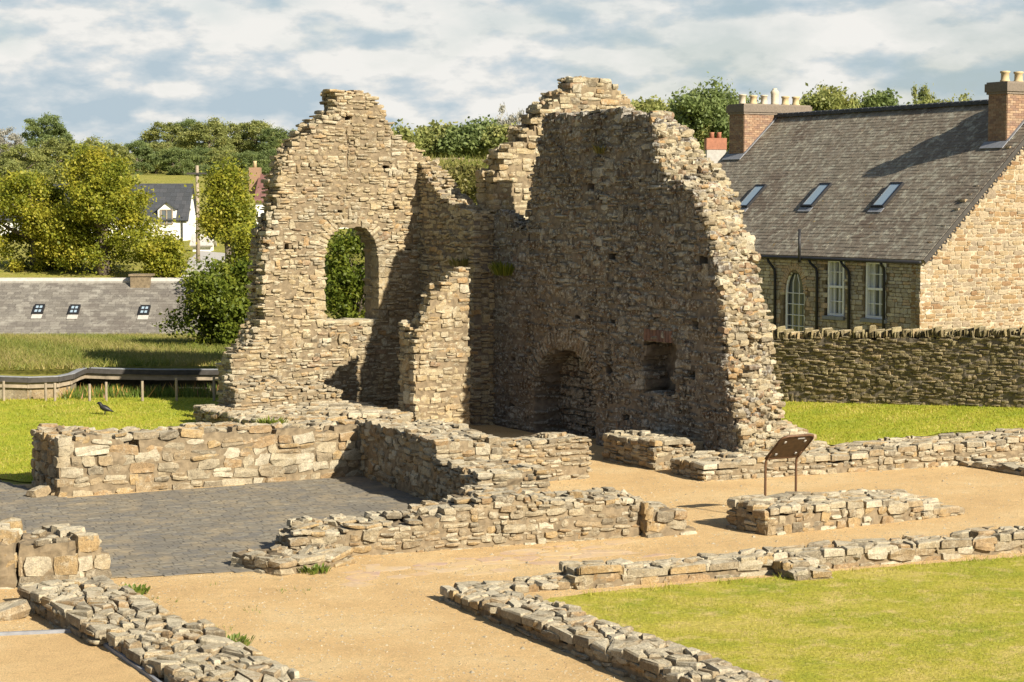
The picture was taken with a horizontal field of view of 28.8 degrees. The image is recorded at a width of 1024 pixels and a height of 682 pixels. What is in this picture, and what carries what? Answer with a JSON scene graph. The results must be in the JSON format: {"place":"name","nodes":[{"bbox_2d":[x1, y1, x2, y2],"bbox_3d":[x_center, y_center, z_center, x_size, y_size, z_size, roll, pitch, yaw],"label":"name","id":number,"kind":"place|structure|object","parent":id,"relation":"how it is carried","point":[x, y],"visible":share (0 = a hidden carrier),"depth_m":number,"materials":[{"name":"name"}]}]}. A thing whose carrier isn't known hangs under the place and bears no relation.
{"place":"outdoors","nodes":[
{"label":"outdoors","id":0,"kind":"place"},
{"bbox_2d":[0,395,218,481],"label":"lawn","id":1,"kind":"structure","parent":0,"point":[21,448],"depth_m":46.84,"materials":[{"name":"green plant"}]},
{"bbox_2d":[2,381,4,400],"bbox_3d":[-12.890,1.380,50.510,0.068,0.735,0.066,0,4,0],"label":"fence stake","id":2,"kind":"object","parent":1,"relation":"on","point":[3,390],"visible":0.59,"depth_m":50.48,"materials":[{"name":"grey wood"}]},
{"bbox_2d":[97,402,113,414],"bbox_3d":[-9.691,1.605,47.438,0.410,0.319,0.150,0,4,0],"label":"jackdaw","id":3,"kind":"object","parent":1,"relation":"on","point":[105,408],"visible":1,"depth_m":47.40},
{"bbox_2d":[175,378,177,400],"bbox_3d":[-8.508,1.343,50.507,0.068,0.809,0.066,0,4,0],"label":"fence stake","id":4,"kind":"object","parent":1,"relation":"on","point":[176,388],"visible":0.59,"depth_m":50.47,"materials":[{"name":"grey wood"}]},
{"bbox_2d":[182,251,224,276],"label":"lane","id":5,"kind":"structure","parent":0,"point":[218,255],"depth_m":104.02,"materials":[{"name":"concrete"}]},
{"bbox_2d":[0,476,423,577],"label":"slate pavement","id":6,"kind":"structure","parent":0,"point":[144,542],"depth_m":33.59,"materials":[{"name":"grey stone"}]},
{"bbox_2d":[363,152,488,310],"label":"bank grass","id":7,"kind":"structure","parent":0,"point":[461,159],"depth_m":81.32,"materials":[{"name":"green plant"}]},
{"bbox_2d":[0,157,994,483],"bbox_3d":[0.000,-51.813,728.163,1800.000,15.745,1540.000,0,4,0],"label":"ground","id":8,"kind":"structure","parent":0,"point":[148,179],"depth_m":95.85,"materials":[{"name":"green plant"}]},
{"bbox_2d":[0,126,25,171],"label":"willow tree","id":9,"kind":"object","parent":8,"relation":"on","point":[18,139],"visible":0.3,"depth_m":198.91,"materials":[{"name":"grey plant"}]},
{"bbox_2d":[0,157,26,184],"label":"broadleaf tree","id":10,"kind":"object","parent":8,"relation":"on","point":[13,166],"visible":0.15,"depth_m":149.25,"materials":[{"name":"green plant"}]},
{"bbox_2d":[0,143,48,181],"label":"broadleaf tree","id":11,"kind":"object","parent":8,"relation":"on","point":[12,153],"visible":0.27,"depth_m":179.21,"materials":[{"name":"green plant"}]},
{"bbox_2d":[23,161,63,183],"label":"broadleaf tree","id":12,"kind":"object","parent":8,"relation":"on","point":[53,173],"visible":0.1,"depth_m":148.78,"materials":[{"name":"green plant"}]},
{"bbox_2d":[0,166,95,272],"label":"broadleaf tree","id":13,"kind":"object","parent":8,"relation":"on","point":[20,195],"visible":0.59,"depth_m":94.58,"materials":[{"name":"green plant"}]},
{"bbox_2d":[20,111,77,164],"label":"broadleaf tree","id":14,"kind":"object","parent":8,"relation":"on","point":[54,129],"visible":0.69,"depth_m":248.04,"materials":[{"name":"green plant"}]},
{"bbox_2d":[24,137,85,182],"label":"broadleaf tree","id":15,"kind":"object","parent":8,"relation":"on","point":[61,146],"visible":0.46,"depth_m":188.43,"materials":[{"name":"green plant"}]},
{"bbox_2d":[0,517,111,588],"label":"stone pier","id":16,"kind":"structure","parent":8,"relation":"on","point":[64,551],"depth_m":27.27,"materials":[{"name":"beige stone"}]},
{"bbox_2d":[54,134,128,166],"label":"broadleaf tree","id":17,"kind":"object","parent":8,"relation":"on","point":[92,142],"visible":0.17,"depth_m":199.78,"materials":[{"name":"green plant"}]},
{"bbox_2d":[0,184,195,240],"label":"white house","id":18,"kind":"structure","parent":8,"relation":"on","point":[174,201],"depth_m":128.49,"materials":[{"name":"stone"}]},
{"bbox_2d":[0,274,198,335],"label":"slate barn","id":19,"kind":"structure","parent":8,"relation":"on","point":[135,303],"depth_m":77.08,"materials":[{"name":"stone"}]},
{"bbox_2d":[27,140,179,274],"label":"broadleaf tree","id":20,"kind":"object","parent":8,"relation":"on","point":[99,194],"visible":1,"depth_m":93.02,"materials":[{"name":"green plant"}]},
{"bbox_2d":[0,364,218,399],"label":"turf roofed building","id":21,"kind":"structure","parent":8,"relation":"on","point":[23,384],"depth_m":52.62,"materials":[{"name":"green plant"}]},
{"bbox_2d":[0,331,230,369],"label":"roof grass","id":22,"kind":"structure","parent":21,"relation":"on","point":[25,351],"depth_m":57.60,"materials":[{"name":"green plant"}]},
{"bbox_2d":[90,142,142,182],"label":"broadleaf tree","id":23,"kind":"object","parent":8,"relation":"on","point":[118,148],"visible":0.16,"depth_m":189.19,"materials":[{"name":"green plant"}]},
{"bbox_2d":[58,383,218,399],"bbox_3d":[-9.524,1.286,51.936,4.553,0.330,1.760,-1,4,-10],"label":"hedge","id":24,"kind":"object","parent":8,"relation":"on","point":[160,392],"visible":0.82,"depth_m":51.68,"materials":[{"name":"green plant"}]},
{"bbox_2d":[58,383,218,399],"bbox_3d":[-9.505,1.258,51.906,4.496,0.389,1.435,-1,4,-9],"label":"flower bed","id":25,"kind":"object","parent":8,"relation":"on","point":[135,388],"visible":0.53,"depth_m":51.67,"materials":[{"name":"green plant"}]},
{"bbox_2d":[118,138,160,174],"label":"broadleaf tree","id":26,"kind":"object","parent":8,"relation":"on","point":[142,152],"visible":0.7,"depth_m":238.43,"materials":[{"name":"green plant"}]},
{"bbox_2d":[140,141,174,173],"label":"broadleaf tree","id":27,"kind":"object","parent":8,"relation":"on","point":[155,144],"visible":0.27,"depth_m":248.15,"materials":[{"name":"green plant"}]},
{"bbox_2d":[129,226,195,277],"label":"shrub","id":28,"kind":"object","parent":8,"relation":"on","point":[163,253],"visible":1,"depth_m":91.54,"materials":[{"name":"green plant"}]},
{"bbox_2d":[139,121,190,162],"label":"broadleaf tree","id":29,"kind":"object","parent":8,"relation":"on","point":[154,133],"visible":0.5,"depth_m":327.37,"materials":[{"name":"green plant"}]},
{"bbox_2d":[152,146,200,174],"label":"broadleaf tree","id":30,"kind":"object","parent":8,"relation":"on","point":[167,159],"visible":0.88,"depth_m":233.04,"materials":[{"name":"green plant"}]},
{"bbox_2d":[161,117,207,148],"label":"broadleaf tree","id":31,"kind":"object","parent":8,"relation":"on","point":[186,123],"visible":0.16,"depth_m":332.14,"materials":[{"name":"green plant"}]},
{"bbox_2d":[179,145,214,171],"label":"broadleaf tree","id":32,"kind":"object","parent":8,"relation":"on","point":[199,154],"visible":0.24,"depth_m":258.35,"materials":[{"name":"green plant"}]},
{"bbox_2d":[187,165,206,261],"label":"telegraph pole","id":33,"kind":"object","parent":8,"relation":"on","point":[197,173],"visible":0.55,"depth_m":99.71,"materials":[{"name":"brown wood"}]},
{"bbox_2d":[152,254,252,346],"bbox_3d":[-8.895,-0.749,62.060,3.922,4.024,4.110,-3,5,-37],"label":"sycamore tree","id":34,"kind":"object","parent":8,"relation":"on","point":[218,303],"visible":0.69,"depth_m":61.32,"materials":[{"name":"green plant"}]},
{"bbox_2d":[189,234,216,251],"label":"outbuilding","id":35,"kind":"structure","parent":8,"relation":"on","point":[205,245],"depth_m":111.91,"materials":[{"name":"paint"}]},
{"bbox_2d":[172,120,235,165],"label":"broadleaf tree","id":36,"kind":"object","parent":8,"relation":"on","point":[194,132],"visible":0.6,"depth_m":317.65,"materials":[{"name":"green plant"}]},
{"bbox_2d":[190,162,218,176],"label":"broadleaf tree","id":37,"kind":"object","parent":8,"relation":"on","point":[204,167],"visible":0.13,"depth_m":228.27,"materials":[{"name":"green plant"}]},
{"bbox_2d":[184,149,263,262],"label":"broadleaf tree","id":38,"kind":"object","parent":8,"relation":"on","point":[228,200],"visible":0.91,"depth_m":83.22,"materials":[{"name":"green plant"}]},
{"bbox_2d":[200,146,247,169],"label":"broadleaf tree","id":39,"kind":"object","parent":8,"relation":"on","point":[220,154],"visible":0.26,"depth_m":248.34,"materials":[{"name":"green plant"}]},
{"bbox_2d":[205,115,258,152],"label":"broadleaf tree","id":40,"kind":"object","parent":8,"relation":"on","point":[231,126],"visible":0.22,"depth_m":327.54,"materials":[{"name":"green plant"}]},
{"bbox_2d":[215,217,256,275],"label":"broadleaf tree","id":41,"kind":"object","parent":8,"relation":"on","point":[240,236],"visible":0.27,"depth_m":75.24,"materials":[{"name":"green plant"}]},
{"bbox_2d":[235,169,248,190],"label":"broadleaf tree","id":42,"kind":"object","parent":8,"relation":"on","point":[247,174],"visible":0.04,"depth_m":198.29,"materials":[{"name":"green plant"}]},
{"bbox_2d":[227,148,270,173],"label":"broadleaf tree","id":43,"kind":"object","parent":8,"relation":"on","point":[250,155],"visible":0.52,"depth_m":238.28,"materials":[{"name":"green plant"}]},
{"bbox_2d":[227,119,275,164],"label":"broadleaf tree","id":44,"kind":"object","parent":8,"relation":"on","point":[252,126],"visible":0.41,"depth_m":322.27,"materials":[{"name":"green plant"}]},
{"bbox_2d":[256,148,276,173],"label":"broadleaf tree","id":45,"kind":"object","parent":8,"relation":"on","point":[270,152],"visible":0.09,"depth_m":248.11,"materials":[{"name":"green plant"}]},
{"bbox_2d":[250,126,297,162],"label":"broadleaf tree","id":46,"kind":"object","parent":8,"relation":"on","point":[279,134],"visible":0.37,"depth_m":317.43,"materials":[{"name":"green plant"}]},
{"bbox_2d":[249,161,347,228],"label":"red roofed house","id":47,"kind":"structure","parent":8,"relation":"on","point":[254,170],"depth_m":152.45,"materials":[{"name":"tile"}]},
{"bbox_2d":[323,227,365,318],"bbox_3d":[-4.517,-1.095,58.146,2.930,5.122,3.134,0,4,0],"label":"broadleaf tree","id":48,"kind":"object","parent":8,"relation":"on","point":[345,294],"visible":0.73,"depth_m":57.53,"materials":[{"name":"green plant"}]},
{"bbox_2d":[391,118,428,153],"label":"broadleaf tree","id":49,"kind":"object","parent":8,"relation":"on","point":[408,135],"visible":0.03,"depth_m":116.93,"materials":[{"name":"green plant"}]},
{"bbox_2d":[411,119,457,158],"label":"broadleaf tree","id":50,"kind":"object","parent":8,"relation":"on","point":[428,138],"visible":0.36,"depth_m":128.45,"materials":[{"name":"green plant"}]},
{"bbox_2d":[438,162,474,193],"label":"shrub","id":51,"kind":"object","parent":8,"relation":"on","point":[455,175],"visible":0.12,"depth_m":69.61,"materials":[{"name":"green plant"}]},
{"bbox_2d":[427,114,500,159],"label":"broadleaf tree","id":52,"kind":"object","parent":8,"relation":"on","point":[462,140],"visible":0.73,"depth_m":126.16,"materials":[{"name":"green plant"}]},
{"bbox_2d":[449,155,488,198],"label":"shrub","id":53,"kind":"object","parent":8,"relation":"on","point":[471,169],"visible":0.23,"depth_m":73.63,"materials":[{"name":"green plant"}]},
{"bbox_2d":[466,165,488,202],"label":"shrub","id":54,"kind":"object","parent":8,"relation":"on","point":[474,188],"visible":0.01,"depth_m":71.67,"materials":[{"name":"green plant"}]},
{"bbox_2d":[476,121,516,158],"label":"broadleaf tree","id":55,"kind":"object","parent":8,"relation":"on","point":[496,137],"visible":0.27,"depth_m":124.71,"materials":[{"name":"green plant"}]},
{"bbox_2d":[215,76,786,453],"bbox_3d":[-0.858,-1.828,44.737,12.580,8.721,12.525,0,4,0],"label":"abbey ruin","id":56,"kind":"object","parent":8,"relation":"on","point":[626,295],"visible":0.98,"depth_m":45.23,"materials":[{"name":"stone"}]},
{"bbox_2d":[447,256,469,266],"bbox_3d":[-1.235,-1.889,47.303,0.677,0.295,0.626,0,4,0],"label":"weed tuft","id":57,"kind":"object","parent":56,"relation":"on","point":[461,263],"visible":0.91,"depth_m":47.12,"materials":[{"name":"green plant"}]},
{"bbox_2d":[488,261,514,275],"bbox_3d":[-0.164,-1.705,46.479,0.867,0.396,0.862,0,4,0],"label":"weed tuft","id":58,"kind":"object","parent":56,"relation":"on","point":[500,269],"visible":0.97,"depth_m":46.25,"materials":[{"name":"green plant"}]},
{"bbox_2d":[592,144,606,153],"bbox_3d":[1.876,-4.129,42.737,0.408,0.260,0.445,-1,4,-19],"label":"weed tuft","id":59,"kind":"object","parent":56,"relation":"on","point":[596,149],"visible":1,"depth_m":42.62,"materials":[{"name":"green plant"}]},
{"bbox_2d":[494,101,525,126],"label":"willow tree","id":60,"kind":"object","parent":8,"relation":"on","point":[512,119],"visible":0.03,"depth_m":149.15,"materials":[{"name":"grey plant"}]},
{"bbox_2d":[500,432,592,480],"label":"ruined wall","id":61,"kind":"structure","parent":8,"relation":"on","point":[560,456],"depth_m":37.79,"materials":[{"name":"stone"}]},
{"bbox_2d":[630,95,673,112],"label":"broadleaf tree","id":62,"kind":"object","parent":8,"relation":"on","point":[648,105],"visible":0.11,"depth_m":114.85,"materials":[{"name":"green plant"}]},
{"bbox_2d":[666,72,737,147],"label":"broadleaf tree","id":63,"kind":"object","parent":8,"relation":"on","point":[697,106],"visible":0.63,"depth_m":109.91,"materials":[{"name":"green plant"}]},
{"bbox_2d":[688,119,728,157],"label":"broadleaf tree","id":64,"kind":"object","parent":8,"relation":"on","point":[702,134],"visible":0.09,"depth_m":110.26,"materials":[{"name":"green plant"}]},
{"bbox_2d":[704,132,726,162],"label":"neighbour house","id":65,"kind":"structure","parent":8,"relation":"on","point":[715,149],"depth_m":82.66,"materials":[{"name":"paint"}]},
{"bbox_2d":[695,83,760,103],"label":"broadleaf tree","id":66,"kind":"object","parent":8,"relation":"on","point":[736,96],"visible":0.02,"depth_m":121.21,"materials":[{"name":"green plant"}]},
{"bbox_2d":[790,82,862,110],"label":"broadleaf tree","id":67,"kind":"object","parent":8,"relation":"on","point":[827,99],"visible":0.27,"depth_m":116.30,"materials":[{"name":"green plant"}]},
{"bbox_2d":[718,71,1023,337],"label":"stone house","id":68,"kind":"structure","parent":8,"relation":"on","point":[910,216],"depth_m":61.76,"materials":[{"name":"brown stone"}]},
{"bbox_2d":[785,273,804,331],"bbox_3d":[9.051,-1.216,63.339,0.125,2.172,1.036,-2,4,-29],"label":"arched window","id":69,"kind":"structure","parent":68,"relation":"in","point":[796,303],"depth_m":63.46,"materials":[{"name":"grey glass"}]},
{"bbox_2d":[822,261,845,320],"bbox_3d":[10.012,-1.619,61.489,0.278,1.924,1.032,-2,4,-29],"label":"window","id":70,"kind":"structure","parent":68,"relation":"in","point":[836,273],"depth_m":61.59,"materials":[{"name":"grey glass"}]},
{"bbox_2d":[860,262,886,323],"bbox_3d":[10.945,-1.502,59.843,0.278,1.898,1.174,-2,4,-29],"label":"window","id":71,"kind":"structure","parent":68,"relation":"in","point":[874,274],"depth_m":60.01,"materials":[{"name":"grey glass"}]},
{"bbox_2d":[851,87,902,107],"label":"broadleaf tree","id":72,"kind":"object","parent":8,"relation":"on","point":[881,98],"visible":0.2,"depth_m":118.86,"materials":[{"name":"green plant"}]},
{"bbox_2d":[769,324,1023,407],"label":"garden wall","id":73,"kind":"structure","parent":8,"relation":"on","point":[980,365],"depth_m":50.05,"materials":[{"name":"stone"}]},
{"bbox_2d":[911,83,936,102],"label":"broadleaf tree","id":74,"kind":"object","parent":8,"relation":"on","point":[914,90],"visible":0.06,"depth_m":125.38,"materials":[{"name":"green plant"}]},
{"bbox_2d":[906,91,968,104],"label":"broadleaf tree","id":75,"kind":"object","parent":8,"relation":"on","point":[939,100],"visible":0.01,"depth_m":119.94,"materials":[{"name":"green plant"}]},
{"bbox_2d":[951,89,974,100],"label":"broadleaf tree","id":76,"kind":"object","parent":8,"relation":"on","point":[965,95],"depth_m":126.65,"materials":[{"name":"green plant"}]},
{"bbox_2d":[339,539,673,587],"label":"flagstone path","id":77,"kind":"structure","parent":0,"point":[357,578],"depth_m":29.18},
{"bbox_2d":[0,407,1023,681],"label":"gravel yard","id":78,"kind":"structure","parent":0,"point":[378,593],"depth_m":27.20,"materials":[{"name":"beige gravel"}]},
{"bbox_2d":[0,599,30,620],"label":"loose stone","id":79,"kind":"object","parent":78,"relation":"on","point":[15,609],"visible":1,"depth_m":25.10,"materials":[{"name":"beige stone"}]},
{"bbox_2d":[26,485,51,497],"bbox_3d":[-8.483,2.731,35.717,0.276,0.268,0.430,3,5,39],"label":"loose stone","id":80,"kind":"object","parent":78,"relation":"on","point":[39,491],"visible":0.94,"depth_m":35.60,"materials":[{"name":"beige stone"}]},
{"bbox_2d":[0,633,152,681],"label":"gravel ramp","id":81,"kind":"structure","parent":78,"relation":"on","point":[63,657],"depth_m":22.50,"materials":[{"name":"beige gravel"}]},
{"bbox_2d":[0,629,161,681],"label":"metal edging","id":82,"kind":"object","parent":81,"relation":"on","point":[139,668],"visible":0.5,"depth_m":23.19,"materials":[{"name":"grey metal"}]},
{"bbox_2d":[119,583,150,594],"bbox_3d":[-5.140,3.352,26.739,0.582,0.145,0.553,-1,4,-13],"label":"weed tuft","id":83,"kind":"object","parent":78,"relation":"on","point":[142,590],"visible":0.39,"depth_m":26.85,"materials":[{"name":"green plant"}]},
{"bbox_2d":[17,575,316,681],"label":"ruined wall","id":84,"kind":"structure","parent":78,"relation":"on","point":[159,642],"depth_m":23.21,"materials":[{"name":"stone"}]},
{"bbox_2d":[30,419,363,496],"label":"ruined wall","id":85,"kind":"structure","parent":78,"relation":"on","point":[72,461],"depth_m":36.84,"materials":[{"name":"stone"}]},
{"bbox_2d":[251,415,288,423],"bbox_3d":[-4.660,1.567,38.449,0.727,0.227,0.737,0,4,0],"label":"weed tuft","id":86,"kind":"object","parent":85,"relation":"on","point":[269,421],"visible":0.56,"depth_m":38.43,"materials":[{"name":"green plant"}]},
{"bbox_2d":[148,582,310,631],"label":"sparse weeds","id":87,"kind":"object","parent":78,"relation":"on","point":[244,607],"visible":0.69,"depth_m":26.41,"materials":[{"name":"green plant"}]},
{"bbox_2d":[225,632,254,645],"bbox_3d":[-3.350,3.563,23.643,0.611,0.142,0.565,0,4,0],"label":"weed tuft","id":88,"kind":"object","parent":78,"relation":"on","point":[238,637],"visible":0.17,"depth_m":23.76,"materials":[{"name":"green plant"}]},
{"bbox_2d":[193,400,413,424],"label":"stone wall","id":89,"kind":"structure","parent":78,"relation":"on","point":[304,411],"depth_m":44.56,"materials":[{"name":"stone"}]},
{"bbox_2d":[221,374,343,408],"bbox_3d":[-5.333,1.420,46.413,2.794,1.376,0.917,-2,4,-29],"label":"fallen masonry","id":90,"kind":"object","parent":89,"relation":"on","point":[257,391],"visible":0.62,"depth_m":45.98,"materials":[{"name":"stone"}]},
{"bbox_2d":[297,562,331,574],"bbox_3d":[-2.813,3.241,28.302,0.461,0.156,0.467,-3,5,-35],"label":"weed tuft","id":91,"kind":"object","parent":78,"relation":"on","point":[316,568],"visible":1,"depth_m":28.23,"materials":[{"name":"green plant"}]},
{"bbox_2d":[359,414,502,501],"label":"ruined wall","id":92,"kind":"structure","parent":78,"relation":"on","point":[402,452],"depth_m":35.99,"materials":[{"name":"stone"}]},
{"bbox_2d":[230,485,696,575],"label":"ruined wall","id":93,"kind":"structure","parent":78,"relation":"on","point":[473,516],"depth_m":30.40,"materials":[{"name":"stone"}]},
{"bbox_2d":[434,456,551,501],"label":"ruined wall","id":94,"kind":"structure","parent":78,"relation":"on","point":[455,474],"depth_m":33.32,"materials":[{"name":"stone"}]},
{"bbox_2d":[602,420,829,469],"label":"ruined wall","id":95,"kind":"structure","parent":78,"relation":"on","point":[656,450],"depth_m":39.89,"materials":[{"name":"stone"}]},
{"bbox_2d":[439,526,1023,681],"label":"kerb wall","id":96,"kind":"structure","parent":78,"relation":"on","point":[609,646],"depth_m":27.07,"materials":[{"name":"stone"}]},
{"bbox_2d":[764,434,813,495],"bbox_3d":[4.614,2.348,33.089,0.718,1.652,0.532,-2,4,-29],"label":"information sign","id":97,"kind":"object","parent":78,"relation":"on","point":[791,446],"visible":0.84,"depth_m":33.07,"materials":[{"name":"brown metal"}]},
{"bbox_2d":[725,488,964,535],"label":"ruined wall","id":98,"kind":"structure","parent":78,"relation":"on","point":[786,512],"depth_m":32.28,"materials":[{"name":"stone"}]},
{"bbox_2d":[670,428,1023,481],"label":"ruined wall","id":99,"kind":"structure","parent":78,"relation":"on","point":[1000,445],"depth_m":39.31,"materials":[{"name":"stone"}]},
{"bbox_2d":[959,458,1023,475],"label":"stone edging","id":100,"kind":"object","parent":78,"relation":"on","point":[1016,468],"visible":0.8,"depth_m":39.28,"materials":[{"name":"beige stone"}]},
{"bbox_2d":[0,0,1023,155],"label":"sky","id":101,"kind":"structure","parent":0,"point":[111,69],"materials":[{"name":"white"}]},
{"bbox_2d":[543,553,1023,681],"bbox_3d":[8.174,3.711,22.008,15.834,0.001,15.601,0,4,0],"label":"lawn","id":102,"kind":"structure","parent":0,"point":[823,630],"depth_m":25.00,"materials":[{"name":"green plant"}]},
{"bbox_2d":[781,400,1023,444],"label":"lawn","id":103,"kind":"structure","parent":0,"point":[1002,421],"depth_m":46.96,"materials":[{"name":"green plant"}]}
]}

